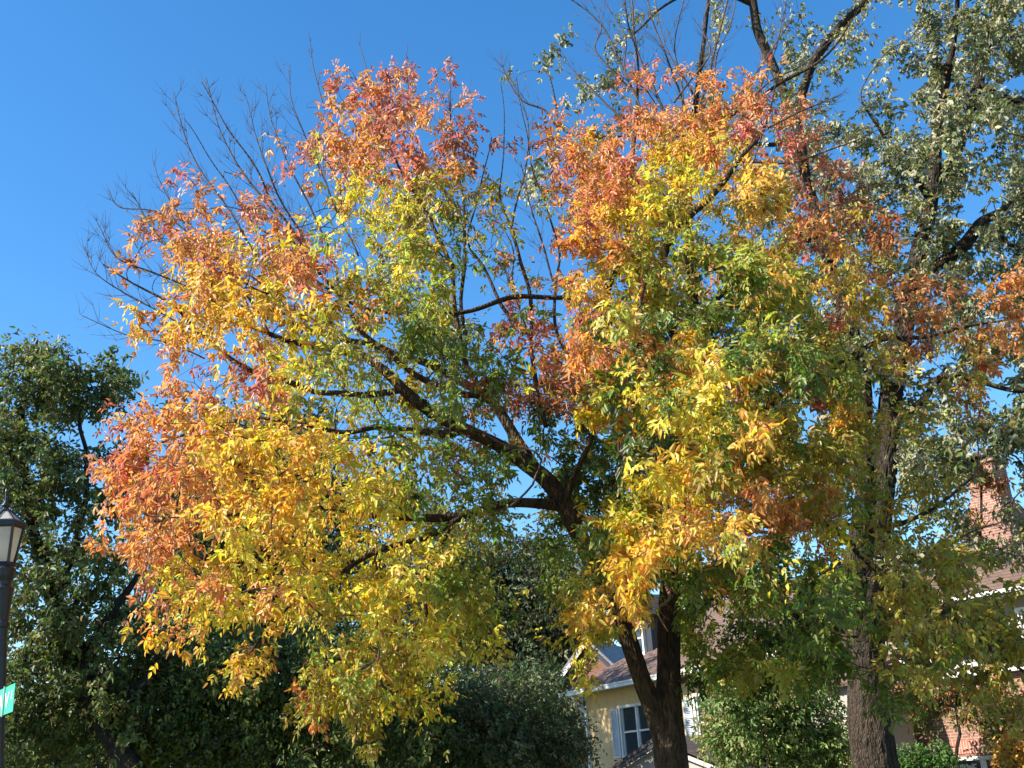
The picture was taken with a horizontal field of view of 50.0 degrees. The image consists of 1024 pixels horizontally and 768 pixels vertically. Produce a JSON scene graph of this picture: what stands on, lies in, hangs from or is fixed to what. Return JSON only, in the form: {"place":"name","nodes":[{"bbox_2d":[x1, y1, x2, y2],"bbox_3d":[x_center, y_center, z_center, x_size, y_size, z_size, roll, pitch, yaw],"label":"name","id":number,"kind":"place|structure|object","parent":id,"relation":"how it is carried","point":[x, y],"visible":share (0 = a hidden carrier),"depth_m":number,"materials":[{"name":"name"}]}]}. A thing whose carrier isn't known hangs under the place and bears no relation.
{"place":"outdoors","nodes":[
{"label":"outdoors","id":0,"kind":"place"},
{"bbox_2d":[0,0,1023,750],"label":"sky","id":1,"kind":"structure","parent":0,"point":[80,108],"materials":[{"name":"blue"}]},
{"bbox_2d":[532,641,624,767],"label":"grey roofed house","id":2,"kind":"structure","parent":0,"point":[609,656],"depth_m":50.54,"materials":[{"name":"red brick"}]},
{"bbox_2d":[579,697,585,726],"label":"window","id":3,"kind":"structure","parent":2,"relation":"in","point":[582,698],"depth_m":50.10,"materials":[{"name":"white paint"}]},
{"label":"ground","id":4,"kind":"structure","parent":0,"visible":0},
{"bbox_2d":[0,488,26,767],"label":"street lamp","id":5,"kind":"object","parent":4,"relation":"on","point":[12,526],"visible":1,"depth_m":11.07,"materials":[{"name":"black metal"}]},
{"bbox_2d":[0,683,15,716],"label":"street sign","id":6,"kind":"object","parent":5,"relation":"attached to","point":[7,695],"visible":0.99,"depth_m":10.06,"materials":[{"name":"metal"}]},
{"bbox_2d":[4,655,122,767],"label":"backdrop tree","id":7,"kind":"object","parent":4,"relation":"on","point":[55,763],"visible":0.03,"depth_m":43.30,"materials":[{"name":"green plant"}]},
{"bbox_2d":[0,325,188,767],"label":"maple tree","id":8,"kind":"object","parent":4,"relation":"on","point":[62,623],"visible":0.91,"depth_m":24.86,"materials":[{"name":"green plant"}]},
{"bbox_2d":[51,665,245,767],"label":"backdrop tree","id":9,"kind":"object","parent":4,"relation":"on","point":[200,765],"depth_m":44.17,"materials":[{"name":"green plant"}]},
{"bbox_2d":[62,604,461,767],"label":"hedge tree","id":10,"kind":"object","parent":4,"relation":"on","point":[265,740],"visible":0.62,"depth_m":25.01,"materials":[{"name":"green plant"}]},
{"bbox_2d":[86,386,442,674],"bbox_3d":[-7.414,6.906,33.569,11.060,14.313,9.956,-4,-20,0],"label":"round tree","id":11,"kind":"object","parent":4,"relation":"on","point":[329,547],"visible":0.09,"depth_m":32.81,"materials":[{"name":"yellow plant"}]},
{"bbox_2d":[270,666,461,767],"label":"backdrop tree","id":12,"kind":"object","parent":4,"relation":"on","point":[394,766],"visible":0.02,"depth_m":46.50,"materials":[{"name":"green plant"}]},
{"bbox_2d":[295,657,618,767],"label":"yew tree","id":13,"kind":"object","parent":4,"relation":"on","point":[500,726],"visible":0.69,"depth_m":27.69,"materials":[{"name":"green plant"}]},
{"bbox_2d":[371,482,615,685],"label":"background tree","id":14,"kind":"object","parent":4,"relation":"on","point":[535,611],"visible":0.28,"depth_m":58.59,"materials":[{"name":"green plant"}]},
{"bbox_2d":[403,634,587,767],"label":"backdrop tree","id":15,"kind":"object","parent":4,"relation":"on","point":[526,662],"visible":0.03,"depth_m":50.10,"materials":[{"name":"green plant"}]},
{"bbox_2d":[73,0,1023,767],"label":"ash tree","id":16,"kind":"object","parent":4,"relation":"on","point":[689,446],"visible":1,"depth_m":13.02,"materials":[{"name":"yellow plant"}]},
{"bbox_2d":[529,707,599,767],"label":"garden shrub","id":17,"kind":"object","parent":4,"relation":"on","point":[577,722],"visible":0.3,"depth_m":29.16,"materials":[{"name":"green plant"}]},
{"bbox_2d":[558,577,916,767],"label":"stucco house","id":18,"kind":"structure","parent":4,"relation":"on","point":[623,734],"depth_m":35.92,"materials":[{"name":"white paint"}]},
{"bbox_2d":[618,703,650,757],"bbox_3d":[4.085,11.159,35.360,0.165,1.690,1.957,7,-23,-27],"label":"window","id":19,"kind":"structure","parent":18,"relation":"in","point":[634,730],"depth_m":35.72,"materials":[{"name":"glass"}]},
{"bbox_2d":[633,620,646,654],"bbox_3d":[4.346,8.844,38.033,0.220,1.250,0.980,7,-23,-27],"label":"dormer window","id":20,"kind":"structure","parent":18,"relation":"in","point":[641,638],"depth_m":37.75,"materials":[{"name":"white paint"}]},
{"bbox_2d":[692,693,717,734],"bbox_3d":[5.987,9.810,31.990,0.165,1.690,1.990,7,-23,-27],"label":"window","id":21,"kind":"structure","parent":18,"relation":"in","point":[697,703],"depth_m":32.79,"materials":[{"name":"white paint"}]},
{"bbox_2d":[498,0,1023,767],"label":"silver maple","id":22,"kind":"object","parent":4,"relation":"on","point":[932,178],"visible":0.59,"depth_m":24.07,"materials":[{"name":"green plant"}]},
{"bbox_2d":[682,635,851,767],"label":"dogwood tree","id":23,"kind":"object","parent":4,"relation":"on","point":[790,730],"visible":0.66,"depth_m":24.07,"materials":[{"name":"green plant"}]},
{"bbox_2d":[841,730,971,767],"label":"laurel shrub","id":24,"kind":"object","parent":4,"relation":"on","point":[922,757],"visible":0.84,"depth_m":23.23,"materials":[{"name":"green plant"}]},
{"bbox_2d":[829,449,1023,767],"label":"brick house","id":25,"kind":"structure","parent":4,"relation":"on","point":[972,753],"depth_m":28.54,"materials":[{"name":"red brick"}]},
{"bbox_2d":[896,632,930,674],"bbox_3d":[10.865,7.161,29.651,0.220,1.268,1.180,12,-25,-37],"label":"window","id":26,"kind":"structure","parent":25,"relation":"in","point":[907,643],"depth_m":29.87,"materials":[{"name":"white paint"}]},
{"bbox_2d":[941,617,977,668],"bbox_3d":[11.678,6.768,28.715,0.220,1.268,1.180,12,-25,-37],"label":"window","id":27,"kind":"structure","parent":25,"relation":"in","point":[974,663],"depth_m":28.38,"materials":[{"name":"white paint"}]},
{"bbox_2d":[954,755,1000,767],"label":"window","id":28,"kind":"structure","parent":25,"relation":"in","point":[976,761],"depth_m":27.74,"materials":[{"name":"white paint"}]},
{"bbox_2d":[954,448,1016,570],"bbox_3d":[12.996,6.322,28.731,2.047,9.667,1.378,-4,-20,0],"label":"chimney vine","id":29,"kind":"object","parent":25,"relation":"attached to","point":[986,480],"visible":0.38,"depth_m":29.92,"materials":[{"name":"green plant"}]},
{"bbox_2d":[1014,607,1023,637],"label":"window","id":30,"kind":"structure","parent":25,"relation":"in","point":[1017,610],"depth_m":27.56,"materials":[{"name":"white paint"}]},
{"bbox_2d":[886,663,1023,767],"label":"ivy vine","id":31,"kind":"object","parent":4,"relation":"on","point":[944,707],"visible":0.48,"depth_m":26.90,"materials":[{"name":"green plant"}]},
{"bbox_2d":[984,727,1023,767],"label":"orange shrub","id":32,"kind":"object","parent":4,"relation":"on","point":[1007,754],"visible":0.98,"depth_m":22.47,"materials":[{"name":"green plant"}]}
]}

